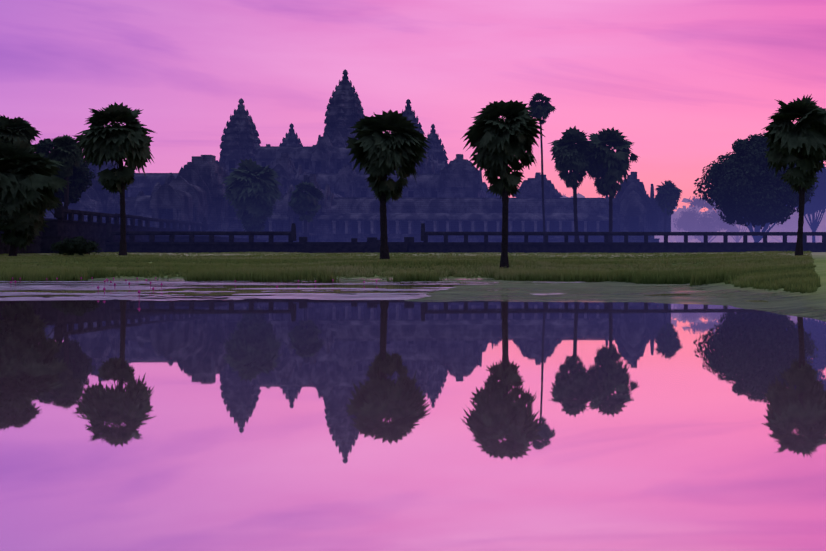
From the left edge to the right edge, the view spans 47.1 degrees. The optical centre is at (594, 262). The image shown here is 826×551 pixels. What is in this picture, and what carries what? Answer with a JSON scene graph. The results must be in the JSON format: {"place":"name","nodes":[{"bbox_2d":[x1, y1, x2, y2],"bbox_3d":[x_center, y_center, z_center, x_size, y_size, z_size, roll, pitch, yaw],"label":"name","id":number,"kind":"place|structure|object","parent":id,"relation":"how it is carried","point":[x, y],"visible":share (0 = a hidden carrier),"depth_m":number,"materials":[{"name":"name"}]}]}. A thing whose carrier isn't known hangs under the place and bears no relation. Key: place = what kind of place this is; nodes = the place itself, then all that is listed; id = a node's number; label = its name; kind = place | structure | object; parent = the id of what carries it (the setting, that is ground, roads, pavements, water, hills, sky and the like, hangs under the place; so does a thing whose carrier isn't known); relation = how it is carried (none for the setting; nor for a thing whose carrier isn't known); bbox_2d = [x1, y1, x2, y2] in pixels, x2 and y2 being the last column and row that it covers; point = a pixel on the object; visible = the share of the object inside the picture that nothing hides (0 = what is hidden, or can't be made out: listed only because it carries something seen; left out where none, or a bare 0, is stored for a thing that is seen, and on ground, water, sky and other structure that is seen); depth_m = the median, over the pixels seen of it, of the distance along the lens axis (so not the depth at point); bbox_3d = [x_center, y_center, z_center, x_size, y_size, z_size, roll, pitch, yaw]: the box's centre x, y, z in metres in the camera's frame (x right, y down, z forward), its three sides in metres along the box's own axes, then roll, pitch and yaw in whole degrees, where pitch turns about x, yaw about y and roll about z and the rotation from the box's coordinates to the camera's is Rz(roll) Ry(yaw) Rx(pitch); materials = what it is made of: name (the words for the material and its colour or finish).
{"place":"outdoors","nodes":[
{"label":"outdoors","id":0,"kind":"place"},
{"bbox_2d":[45,197,659,241],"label":"temple gallery","id":1,"kind":"object","parent":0,"point":[430,210],"visible":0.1,"depth_m":192.56,"materials":[{"name":"stone"}]},
{"bbox_2d":[119,220,599,233],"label":"gallery columns","id":2,"kind":"structure","parent":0,"point":[348,227],"depth_m":190.60,"materials":[{"name":"stone"}]},
{"bbox_2d":[0,281,825,550],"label":"pond water","id":3,"kind":"structure","parent":0,"point":[273,425],"depth_m":8.22,"materials":[{"name":"purple liquid"}]},
{"bbox_2d":[10,277,376,294],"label":"water lilies","id":4,"kind":"object","parent":3,"relation":"on","point":[139,291],"visible":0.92,"depth_m":51.96,"materials":[{"name":"plant"}]},
{"bbox_2d":[0,281,579,300],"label":"lily pads","id":5,"kind":"object","parent":3,"relation":"on","point":[108,285],"visible":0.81,"depth_m":43.41,"materials":[{"name":"green plant"}]},
{"bbox_2d":[0,0,825,211],"label":"sky","id":6,"kind":"structure","parent":0,"point":[683,80],"materials":[{"name":"pink"}]},
{"bbox_2d":[1,252,825,321],"bbox_3d":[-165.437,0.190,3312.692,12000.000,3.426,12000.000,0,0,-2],"label":"terrain","id":7,"kind":"structure","parent":0,"point":[805,305],"depth_m":42.08,"materials":[{"name":"green plant"}]},
{"bbox_2d":[0,114,41,163],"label":"palm","id":8,"kind":"object","parent":7,"relation":"on","point":[12,130],"visible":0.56,"depth_m":118.75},
{"bbox_2d":[0,137,70,256],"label":"palm","id":9,"kind":"object","parent":7,"relation":"on","point":[30,184],"depth_m":102.01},
{"bbox_2d":[50,236,101,255],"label":"bush","id":10,"kind":"object","parent":7,"relation":"on","point":[76,245],"visible":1,"depth_m":97.28,"materials":[{"name":"green plant"}]},
{"bbox_2d":[74,102,154,255],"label":"palm","id":11,"kind":"object","parent":7,"relation":"on","point":[100,141],"depth_m":102.54,"materials":[{"name":"plant"}]},
{"bbox_2d":[0,199,266,253],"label":"stone causeway","id":12,"kind":"structure","parent":7,"relation":"on","point":[61,229],"depth_m":132.67,"materials":[{"name":"stone"}]},
{"bbox_2d":[34,136,95,218],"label":"tree","id":13,"kind":"object","parent":12,"relation":"on","point":[82,173],"depth_m":132.29,"materials":[{"name":"plant"}]},
{"bbox_2d":[48,134,83,219],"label":"palm","id":14,"kind":"object","parent":12,"relation":"on","point":[65,149],"depth_m":125.54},
{"bbox_2d":[346,109,430,258],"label":"palm","id":15,"kind":"object","parent":7,"relation":"on","point":[376,152],"depth_m":91.46,"materials":[{"name":"plant"}]},
{"bbox_2d":[0,251,820,293],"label":"grass tufts","id":16,"kind":"object","parent":7,"relation":"on","point":[770,270],"visible":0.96,"depth_m":77.59,"materials":[{"name":"green plant"}]},
{"bbox_2d":[105,242,825,252],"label":"temple terrace","id":17,"kind":"structure","parent":7,"relation":"on","point":[430,247],"depth_m":135.36,"materials":[{"name":"stone"}]},
{"bbox_2d":[222,158,282,238],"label":"palm","id":18,"kind":"object","parent":17,"relation":"on","point":[252,189],"depth_m":171.80,"materials":[{"name":"plant"}]},
{"bbox_2d":[287,181,325,236],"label":"palm","id":19,"kind":"object","parent":17,"relation":"on","point":[301,202],"depth_m":173.14,"materials":[{"name":"blue plant"}]},
{"bbox_2d":[63,155,670,241],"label":"third gallery pavilions","id":20,"kind":"object","parent":17,"relation":"on","point":[194,190],"visible":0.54,"depth_m":188.71,"materials":[{"name":"stone"}]},
{"bbox_2d":[86,153,501,197],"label":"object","id":21,"kind":"object","parent":20,"relation":"on","point":[458,176],"visible":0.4,"depth_m":243.88,"materials":[{"name":"stone"}]},
{"bbox_2d":[125,160,436,196],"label":"temple windows","id":22,"kind":"structure","parent":21,"relation":"on","point":[363,193],"depth_m":279.20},
{"bbox_2d":[230,133,445,173],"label":"temple upper tier","id":23,"kind":"object","parent":21,"relation":"on","point":[324,154],"visible":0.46,"depth_m":285.11,"materials":[{"name":"stone"}]},
{"bbox_2d":[216,69,448,173],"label":"temple towers","id":24,"kind":"structure","parent":23,"relation":"on","point":[344,112],"depth_m":306.96,"materials":[{"name":"stone"}]},
{"bbox_2d":[281,172,562,197],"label":"cloister and libraries","id":25,"kind":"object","parent":20,"relation":"on","point":[530,188],"visible":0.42,"depth_m":211.74,"materials":[{"name":"stone"}]},
{"bbox_2d":[106,223,825,241],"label":"naga balustrade","id":26,"kind":"object","parent":17,"relation":"on","point":[111,234],"visible":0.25,"depth_m":135.90,"materials":[{"name":"stone"}]},
{"bbox_2d":[528,93,555,241],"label":"palm tree","id":27,"kind":"object","parent":17,"relation":"on","point":[546,108],"depth_m":149.46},
{"bbox_2d":[548,126,595,241],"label":"palm","id":28,"kind":"object","parent":17,"relation":"on","point":[571,147],"depth_m":141.55,"materials":[{"name":"plant"}]},
{"bbox_2d":[585,127,638,241],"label":"palm","id":29,"kind":"object","parent":17,"relation":"on","point":[604,142],"depth_m":141.62,"materials":[{"name":"plant"}]},
{"bbox_2d":[654,180,682,231],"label":"palm","id":30,"kind":"object","parent":17,"relation":"on","point":[668,192],"depth_m":186.11,"materials":[{"name":"blue plant"}]},
{"bbox_2d":[462,100,544,267],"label":"palm","id":31,"kind":"object","parent":7,"relation":"on","point":[497,140],"depth_m":77.96,"materials":[{"name":"plant"}]},
{"bbox_2d":[668,213,695,241],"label":"tree","id":32,"kind":"object","parent":7,"relation":"on","point":[674,229],"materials":[{"name":"plant"}]},
{"bbox_2d":[560,193,825,241],"bbox_3d":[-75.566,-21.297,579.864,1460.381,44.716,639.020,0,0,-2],"label":"distant trees","id":33,"kind":"object","parent":7,"relation":"on","point":[821,227],"visible":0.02,"depth_m":568.18,"materials":[{"name":"green plant"}]},
{"bbox_2d":[673,196,734,241],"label":"tree","id":34,"kind":"object","parent":7,"relation":"on","point":[687,218],"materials":[{"name":"plant"}]},
{"bbox_2d":[706,210,750,241],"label":"tree","id":35,"kind":"object","parent":7,"relation":"on","point":[747,230],"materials":[{"name":"plant"}]},
{"bbox_2d":[721,212,746,241],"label":"tree","id":36,"kind":"object","parent":7,"relation":"on","point":[734,228],"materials":[{"name":"plant"}]},
{"bbox_2d":[754,208,825,241],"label":"tree","id":37,"kind":"object","parent":7,"relation":"on","point":[787,224],"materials":[{"name":"plant"}]},
{"bbox_2d":[763,94,825,255],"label":"palm","id":38,"kind":"object","parent":7,"relation":"on","point":[788,139],"depth_m":94.73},
{"bbox_2d":[795,165,825,241],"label":"tree","id":39,"kind":"object","parent":7,"relation":"on","point":[818,202],"depth_m":297.63,"materials":[{"name":"plant"}]},
{"bbox_2d":[693,130,817,241],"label":"tree","id":40,"kind":"object","parent":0,"point":[749,187],"depth_m":238.88,"materials":[{"name":"plant"}]}
]}

